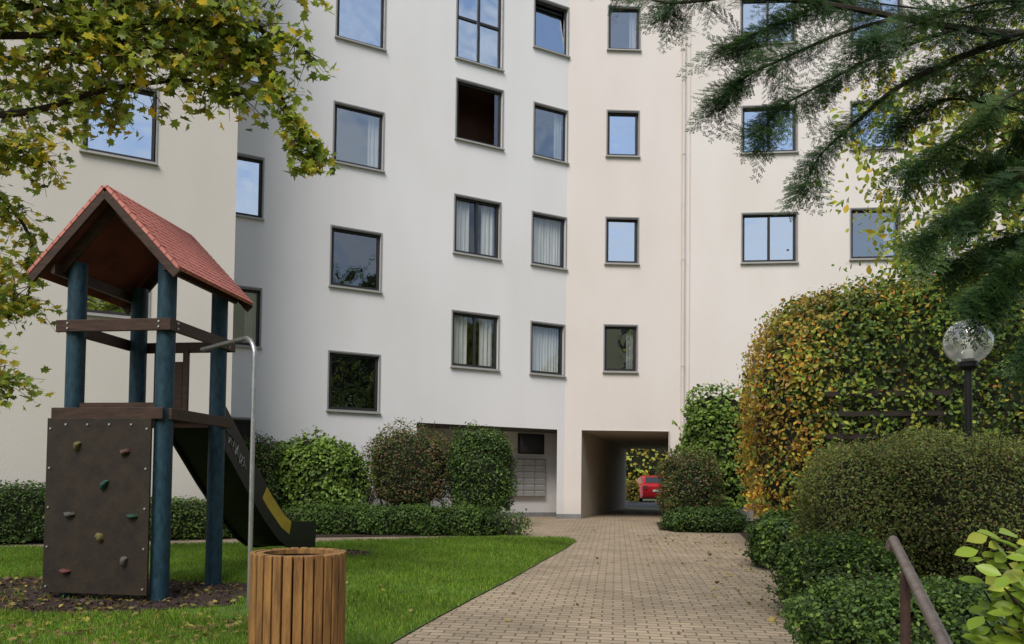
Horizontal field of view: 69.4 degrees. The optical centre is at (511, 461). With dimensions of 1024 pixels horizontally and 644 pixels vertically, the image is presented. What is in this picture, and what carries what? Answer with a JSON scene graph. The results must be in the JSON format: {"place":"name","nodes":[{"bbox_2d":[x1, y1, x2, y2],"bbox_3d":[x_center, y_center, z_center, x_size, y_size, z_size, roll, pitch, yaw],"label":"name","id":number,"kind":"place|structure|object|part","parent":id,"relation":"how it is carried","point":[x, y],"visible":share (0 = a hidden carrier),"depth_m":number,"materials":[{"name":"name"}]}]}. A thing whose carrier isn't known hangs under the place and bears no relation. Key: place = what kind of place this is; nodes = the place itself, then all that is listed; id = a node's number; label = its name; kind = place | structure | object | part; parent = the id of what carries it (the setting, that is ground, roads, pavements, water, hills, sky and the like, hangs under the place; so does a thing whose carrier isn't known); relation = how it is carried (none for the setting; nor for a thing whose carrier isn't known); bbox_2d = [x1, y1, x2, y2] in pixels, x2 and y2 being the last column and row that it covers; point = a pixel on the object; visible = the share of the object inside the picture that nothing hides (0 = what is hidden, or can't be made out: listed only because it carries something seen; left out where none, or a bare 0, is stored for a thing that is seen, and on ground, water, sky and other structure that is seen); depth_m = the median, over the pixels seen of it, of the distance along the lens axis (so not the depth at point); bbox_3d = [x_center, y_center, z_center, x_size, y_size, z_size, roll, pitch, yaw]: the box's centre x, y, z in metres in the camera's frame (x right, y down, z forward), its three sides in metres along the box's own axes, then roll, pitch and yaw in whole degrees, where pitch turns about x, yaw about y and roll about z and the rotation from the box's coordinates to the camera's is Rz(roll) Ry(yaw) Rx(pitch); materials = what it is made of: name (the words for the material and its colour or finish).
{"place":"outdoors","nodes":[
{"label":"outdoors","id":0,"kind":"place"},
{"bbox_2d":[0,549,376,615],"bbox_3d":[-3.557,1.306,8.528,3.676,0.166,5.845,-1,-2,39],"label":"bark mulch","id":1,"kind":"object","parent":0,"point":[97,597],"visible":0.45,"depth_m":7.01,"materials":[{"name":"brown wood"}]},
{"bbox_2d":[0,523,520,541],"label":"hedge bed","id":2,"kind":"object","parent":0,"point":[349,535],"visible":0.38,"depth_m":13.87,"materials":[{"name":"soil"}]},
{"bbox_2d":[0,479,45,544],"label":"clipped hedge","id":3,"kind":"object","parent":2,"relation":"on","point":[22,513],"visible":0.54,"depth_m":11.60,"materials":[{"name":"green plant"}]},
{"bbox_2d":[149,495,231,540],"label":"clipped hedge","id":4,"kind":"object","parent":2,"relation":"on","point":[188,519],"visible":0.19,"depth_m":12.60,"materials":[{"name":"green plant"}]},
{"bbox_2d":[242,430,286,508],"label":"round shrub","id":5,"kind":"object","parent":2,"relation":"on","point":[267,456],"visible":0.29,"depth_m":15.06,"materials":[{"name":"green plant"}]},
{"bbox_2d":[275,425,379,512],"bbox_3d":[-3.989,0.321,15.659,2.415,2.171,1.411,1,-2,0],"label":"leafy shrub","id":6,"kind":"object","parent":2,"relation":"on","point":[320,470],"visible":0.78,"depth_m":15.23,"materials":[{"name":"green plant"}]},
{"bbox_2d":[282,493,532,536],"bbox_3d":[-2.256,1.046,14.405,5.321,0.825,1.427,1,-2,0],"label":"clipped hedge","id":7,"kind":"object","parent":2,"relation":"on","point":[469,519],"visible":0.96,"depth_m":13.98,"materials":[{"name":"green plant"}]},
{"bbox_2d":[360,417,455,505],"bbox_3d":[-2.245,0.013,16.108,2.410,1.977,1.538,1,-2,0],"label":"round shrub","id":8,"kind":"object","parent":2,"relation":"on","point":[408,466],"visible":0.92,"depth_m":15.70,"materials":[{"name":"green plant"}]},
{"bbox_2d":[373,479,443,506],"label":"shrub stems","id":9,"kind":"object","parent":2,"relation":"on","point":[381,502],"visible":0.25,"depth_m":15.80,"materials":[{"name":"brown plant"}]},
{"bbox_2d":[444,420,519,511],"bbox_3d":[-0.669,0.213,16.227,1.790,2.211,1.401,1,-2,0],"label":"round shrub","id":10,"kind":"object","parent":2,"relation":"on","point":[481,463],"visible":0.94,"depth_m":15.83,"materials":[{"name":"green plant"}]},
{"bbox_2d":[0,534,575,643],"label":"lawn","id":11,"kind":"structure","parent":0,"point":[244,610],"depth_m":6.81,"materials":[{"name":"green plant"}]},
{"bbox_2d":[0,0,340,410],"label":"maple tree","id":12,"kind":"object","parent":11,"relation":"on","point":[120,41],"visible":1,"depth_m":7.37,"materials":[{"name":"green plant"}]},
{"bbox_2d":[26,185,315,608],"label":"play tower","id":13,"kind":"structure","parent":11,"relation":"on","point":[109,244],"depth_m":7.07,"materials":[{"name":"wood"}]},
{"bbox_2d":[248,547,345,643],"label":"litter bin","id":14,"kind":"object","parent":11,"relation":"on","point":[297,595],"visible":1,"depth_m":4.36,"materials":[{"name":"wood"}]},
{"bbox_2d":[346,550,373,555],"bbox_3d":[-2.982,1.349,10.902,2.065,0.019,0.813,1,-2,0],"label":"mulch patch","id":15,"kind":"object","parent":11,"relation":"on","point":[350,551],"visible":0.15,"depth_m":10.97,"materials":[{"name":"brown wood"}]},
{"bbox_2d":[0,521,782,643],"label":"fallen leaves","id":16,"kind":"object","parent":11,"relation":"on","point":[210,603],"visible":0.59,"depth_m":6.28,"materials":[{"name":"brown plant"}]},
{"bbox_2d":[0,508,803,643],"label":"paved path","id":17,"kind":"structure","parent":0,"point":[627,595],"depth_m":7.70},
{"bbox_2d":[885,535,952,643],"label":"handrail","id":18,"kind":"object","parent":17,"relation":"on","point":[909,578],"visible":1,"depth_m":3.24,"materials":[{"name":"metal"}]},
{"bbox_2d":[626,500,662,506],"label":"road","id":19,"kind":"structure","parent":0,"point":[647,503],"depth_m":36.74,"materials":[{"name":"grey asphalt"}]},
{"bbox_2d":[626,479,640,502],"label":"orange shrub","id":20,"kind":"object","parent":19,"relation":"on","point":[632,490],"visible":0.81,"depth_m":38.24,"materials":[{"name":"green plant"}]},
{"bbox_2d":[637,475,664,501],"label":"parked car","id":21,"kind":"object","parent":19,"relation":"on","point":[648,484],"visible":0.32,"depth_m":40.14,"materials":[{"name":"red paint"}]},
{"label":"rear window","id":22,"kind":"part","parent":21,"relation":"part of","materials":[{"name":"grey glass"}]},
{"bbox_2d":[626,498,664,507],"bbox_3d":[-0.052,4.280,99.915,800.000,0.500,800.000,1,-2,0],"label":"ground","id":23,"kind":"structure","parent":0,"point":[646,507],"depth_m":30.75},
{"bbox_2d":[0,0,1023,520],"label":"apartment building","id":24,"kind":"structure","parent":23,"relation":"on","point":[568,246],"depth_m":18.50,"materials":[{"name":"paint"}]},
{"bbox_2d":[79,74,158,165],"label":"window","id":25,"kind":"structure","parent":24,"relation":"in","point":[144,151],"depth_m":13.26,"materials":[{"name":"glass"}]},
{"bbox_2d":[87,292,150,318],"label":"window","id":26,"kind":"structure","parent":24,"relation":"in","point":[96,307],"depth_m":12.97,"materials":[{"name":"glass"}]},
{"bbox_2d":[232,417,250,443],"bbox_3d":[-5.976,-0.503,15.663,1.005,0.867,0.138,2,-2,-26],"label":"window","id":27,"kind":"structure","parent":24,"relation":"in","point":[243,424],"depth_m":15.81,"materials":[{"name":"glass"}]},
{"bbox_2d":[233,285,261,348],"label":"window","id":28,"kind":"structure","parent":24,"relation":"in","point":[245,323],"depth_m":16.05,"materials":[{"name":"glass"}]},
{"bbox_2d":[236,152,264,220],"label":"window","id":29,"kind":"structure","parent":24,"relation":"in","point":[249,185],"depth_m":15.99,"materials":[{"name":"glass"}]},
{"bbox_2d":[240,17,266,85],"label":"window","id":30,"kind":"structure","parent":24,"relation":"in","point":[254,80],"depth_m":16.08,"materials":[{"name":"glass"}]},
{"bbox_2d":[326,350,380,413],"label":"window","id":31,"kind":"structure","parent":24,"relation":"in","point":[352,376],"depth_m":17.81,"materials":[{"name":"glass"}]},
{"bbox_2d":[328,224,382,293],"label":"window","id":32,"kind":"structure","parent":24,"relation":"in","point":[354,256],"depth_m":17.89,"materials":[{"name":"glass"}]},
{"bbox_2d":[333,100,384,172],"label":"window","id":33,"kind":"structure","parent":24,"relation":"in","point":[356,133],"depth_m":17.63,"materials":[{"name":"glass"}]},
{"bbox_2d":[334,0,386,51],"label":"window","id":34,"kind":"structure","parent":24,"relation":"in","point":[360,22],"depth_m":17.18,"materials":[{"name":"glass"}]},
{"bbox_2d":[450,309,500,371],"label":"window","id":35,"kind":"structure","parent":24,"relation":"in","point":[473,334],"depth_m":18.42,"materials":[{"name":"glass"}]},
{"bbox_2d":[452,193,502,260],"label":"window","id":36,"kind":"structure","parent":24,"relation":"in","point":[475,233],"depth_m":18.52,"materials":[{"name":"metal"}]},
{"bbox_2d":[454,77,504,150],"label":"window","id":37,"kind":"structure","parent":24,"relation":"in","point":[477,110],"depth_m":19.37,"materials":[{"name":"glass"}]},
{"bbox_2d":[455,0,504,72],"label":"window","id":38,"kind":"structure","parent":24,"relation":"in","point":[478,22],"depth_m":18.50,"materials":[{"name":"glass"}]},
{"bbox_2d":[510,459,545,496],"bbox_3d":[0.442,0.458,20.093,1.011,1.026,0.149,1,-2,-23],"label":"mailbox unit","id":39,"kind":"object","parent":24,"relation":"attached to","point":[531,478],"visible":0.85,"depth_m":20.05,"materials":[{"name":"metal"}]},
{"bbox_3d":[0.161,0.863,19.894,0.311,0.150,0.020,1,-2,-23],"label":"mailbox door","id":40,"kind":"part","parent":39,"relation":"part of","materials":[{"name":"metal"}]},
{"bbox_3d":[0.162,0.697,19.901,0.311,0.150,0.016,1,-2,-23],"label":"mailbox door","id":41,"kind":"part","parent":39,"relation":"part of","materials":[{"name":"metal"}]},
{"bbox_3d":[0.164,0.531,19.906,0.311,0.150,0.016,1,-2,-23],"label":"mailbox door","id":42,"kind":"part","parent":39,"relation":"part of","materials":[{"name":"metal"}]},
{"bbox_3d":[0.169,0.199,19.915,0.311,0.150,0.020,1,-2,-23],"label":"mailbox door","id":43,"kind":"part","parent":39,"relation":"part of","materials":[{"name":"metal"}]},
{"bbox_3d":[0.171,0.033,19.920,0.311,0.150,0.020,1,-2,-23],"label":"mailbox door","id":44,"kind":"part","parent":39,"relation":"part of","materials":[{"name":"metal"}]},
{"bbox_3d":[0.166,0.365,19.911,0.311,0.150,0.016,1,-2,-23],"label":"mailbox door","id":45,"kind":"part","parent":39,"relation":"part of","materials":[{"name":"metal"}]},
{"bbox_3d":[0.462,0.871,20.021,0.311,0.150,0.020,1,-2,-23],"label":"mailbox door","id":46,"kind":"part","parent":39,"relation":"part of","materials":[{"name":"metal"}]},
{"bbox_3d":[0.464,0.705,20.026,0.311,0.150,0.020,1,-2,-23],"label":"mailbox door","id":47,"kind":"part","parent":39,"relation":"part of","materials":[{"name":"metal"}]},
{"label":"mailbox door","id":48,"kind":"part","parent":39,"relation":"part of","materials":[{"name":"metal"}]},
{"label":"mailbox door","id":49,"kind":"part","parent":39,"relation":"part of","materials":[{"name":"metal"}]},
{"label":"mailbox door","id":50,"kind":"part","parent":39,"relation":"part of","materials":[{"name":"metal"}]},
{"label":"mailbox door","id":51,"kind":"part","parent":39,"relation":"part of","materials":[{"name":"metal"}]},
{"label":"mailbox door","id":52,"kind":"part","parent":39,"relation":"part of","materials":[{"name":"metal"}]},
{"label":"mailbox door","id":53,"kind":"part","parent":39,"relation":"part of","materials":[{"name":"metal"}]},
{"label":"mailbox door","id":54,"kind":"part","parent":39,"relation":"part of","materials":[{"name":"metal"}]},
{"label":"mailbox door","id":55,"kind":"part","parent":39,"relation":"part of","materials":[{"name":"metal"}]},
{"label":"mailbox door","id":56,"kind":"part","parent":39,"relation":"part of","materials":[{"name":"metal"}]},
{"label":"mailbox door","id":57,"kind":"part","parent":39,"relation":"part of","materials":[{"name":"metal"}]},
{"bbox_2d":[518,433,543,453],"bbox_3d":[0.526,-0.465,20.213,0.778,0.548,0.049,1,-2,-23],"label":"window","id":58,"kind":"structure","parent":24,"relation":"in","point":[527,443],"depth_m":20.18,"materials":[{"name":"black glass"}]},
{"bbox_2d":[529,320,566,377],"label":"window","id":59,"kind":"structure","parent":24,"relation":"in","point":[545,339],"depth_m":19.25,"materials":[{"name":"glass"}]},
{"bbox_2d":[530,210,567,270],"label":"window","id":60,"kind":"structure","parent":24,"relation":"in","point":[547,233],"depth_m":19.34,"materials":[{"name":"metal"}]},
{"bbox_2d":[532,101,569,164],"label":"window","id":61,"kind":"structure","parent":24,"relation":"in","point":[548,124],"depth_m":19.64,"materials":[{"name":"glass"}]},
{"bbox_2d":[533,0,570,58],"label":"window","id":62,"kind":"structure","parent":24,"relation":"in","point":[549,21],"depth_m":19.47,"materials":[{"name":"glass"}]},
{"bbox_2d":[602,324,638,372],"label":"window","id":63,"kind":"structure","parent":24,"relation":"in","point":[619,340],"depth_m":19.58,"materials":[{"name":"glass"}]},
{"bbox_2d":[604,216,639,265],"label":"window","id":64,"kind":"structure","parent":24,"relation":"in","point":[621,246],"depth_m":19.53,"materials":[{"name":"glass"}]},
{"bbox_2d":[605,109,640,157],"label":"window","id":65,"kind":"structure","parent":24,"relation":"in","point":[621,128],"depth_m":19.62,"materials":[{"name":"glass"}]},
{"bbox_2d":[607,5,641,51],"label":"window","id":66,"kind":"structure","parent":24,"relation":"in","point":[622,35],"depth_m":19.86,"materials":[{"name":"glass"}]},
{"bbox_2d":[740,0,797,44],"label":"window","id":67,"kind":"structure","parent":24,"relation":"in","point":[744,10],"depth_m":19.60,"materials":[{"name":"glass"}]},
{"bbox_2d":[740,211,798,263],"bbox_3d":[6.711,-5.811,19.300,1.475,1.362,0.190,1,-2,6],"label":"window","id":68,"kind":"structure","parent":24,"relation":"in","point":[766,238],"depth_m":19.35,"materials":[{"name":"glass"}]},
{"bbox_2d":[740,103,798,154],"bbox_3d":[6.743,-8.682,19.391,1.481,1.310,0.190,1,-2,6],"label":"window","id":69,"kind":"structure","parent":24,"relation":"in","point":[787,149],"depth_m":19.42,"materials":[{"name":"glass"}]},
{"bbox_2d":[849,207,900,260],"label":"window","id":70,"kind":"structure","parent":24,"relation":"in","point":[859,245],"depth_m":20.07,"materials":[{"name":"glass"}]},
{"bbox_2d":[849,0,902,41],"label":"window","id":71,"kind":"structure","parent":24,"relation":"in","point":[885,1],"depth_m":19.26,"materials":[{"name":"glass"}]},
{"bbox_2d":[849,99,903,150],"bbox_3d":[9.403,-8.679,19.127,1.340,1.309,0.190,1,-2,6],"label":"window","id":72,"kind":"structure","parent":24,"relation":"in","point":[869,140],"depth_m":19.19,"materials":[{"name":"glass"}]},
{"bbox_2d":[626,449,667,480],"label":"leafy tree","id":73,"kind":"object","parent":23,"relation":"on","point":[640,462],"visible":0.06,"depth_m":49.45,"materials":[{"name":"yellow plant"}]},
{"bbox_2d":[657,521,811,629],"bbox_3d":[5.314,1.457,10.461,7.136,0.405,17.000,1,-2,0],"label":"planting bed","id":74,"kind":"object","parent":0,"point":[743,534],"visible":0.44,"depth_m":15.62,"materials":[{"name":"soil"}]},
{"bbox_2d":[654,443,726,512],"bbox_3d":[4.075,0.403,16.857,1.650,1.648,1.414,1,-2,0],"label":"round shrub","id":75,"kind":"object","parent":74,"relation":"on","point":[687,480],"visible":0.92,"depth_m":16.48,"materials":[{"name":"green plant"}]},
{"bbox_2d":[658,505,748,532],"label":"ground cover","id":76,"kind":"object","parent":74,"relation":"on","point":[703,519],"visible":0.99,"depth_m":15.38,"materials":[{"name":"green plant"}]},
{"bbox_2d":[668,379,757,511],"bbox_3d":[5.007,-0.352,18.020,2.437,3.248,1.683,1,-2,0],"label":"leafy shrub","id":77,"kind":"object","parent":74,"relation":"on","point":[710,421],"visible":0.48,"depth_m":17.57,"materials":[{"name":"green plant"}]},
{"bbox_2d":[742,508,820,567],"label":"hedge foot shrub","id":78,"kind":"object","parent":74,"relation":"on","point":[762,531],"visible":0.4,"depth_m":9.72,"materials":[{"name":"green plant"}]},
{"bbox_2d":[592,0,1023,408],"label":"conifer tree","id":79,"kind":"object","parent":74,"relation":"on","point":[983,296],"visible":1,"depth_m":4.67,"materials":[{"name":"green plant"}]},
{"bbox_2d":[754,518,901,620],"bbox_3d":[2.805,0.968,6.506,1.207,0.952,1.401,1,-2,0],"label":"leaved shrub","id":80,"kind":"object","parent":74,"relation":"on","point":[810,561],"visible":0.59,"depth_m":6.28,"materials":[{"name":"green plant"}]},
{"bbox_2d":[732,271,1023,519],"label":"hornbeam hedge","id":81,"kind":"object","parent":74,"relation":"on","point":[891,339],"visible":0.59,"depth_m":10.97,"materials":[{"name":"green plant"}]},
{"bbox_2d":[814,373,964,451],"bbox_3d":[5.388,0.109,10.546,2.052,2.697,0.204,0,-2,12],"label":"garden trellis","id":82,"kind":"object","parent":74,"relation":"on","point":[840,413],"visible":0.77,"depth_m":10.59,"materials":[{"name":"brown wood"}]},
{"bbox_2d":[774,556,1021,643],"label":"leaved shrub","id":83,"kind":"object","parent":74,"relation":"on","point":[840,611],"visible":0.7,"depth_m":4.56,"materials":[{"name":"green plant"}]},
{"bbox_2d":[782,411,1023,584],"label":"round shrub","id":84,"kind":"object","parent":74,"relation":"on","point":[933,505],"visible":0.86,"depth_m":6.88,"materials":[{"name":"green plant"}]},
{"bbox_2d":[814,0,1023,286],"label":"leafy tree","id":85,"kind":"object","parent":74,"relation":"on","point":[889,199],"visible":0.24,"depth_m":11.07,"materials":[{"name":"green plant"}]},
{"bbox_2d":[831,218,1018,295],"bbox_3d":[9.386,-3.168,14.991,5.656,3.773,1.846,1,-2,0],"label":"leafy shrub","id":86,"kind":"object","parent":74,"relation":"on","point":[903,273],"visible":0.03,"depth_m":15.19,"materials":[{"name":"green plant"}]},
{"bbox_2d":[942,319,994,451],"bbox_3d":[4.636,-0.005,7.506,0.455,2.882,0.455,1,-2,0],"label":"globe lamp","id":87,"kind":"object","parent":74,"relation":"on","point":[968,363],"visible":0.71,"depth_m":7.50,"materials":[{"name":"clear plastic"}]},
{"bbox_2d":[954,528,1023,643],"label":"bright leaf shrub","id":88,"kind":"object","parent":74,"relation":"on","point":[1008,599],"visible":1,"depth_m":2.18,"materials":[{"name":"green plant"}]}
]}

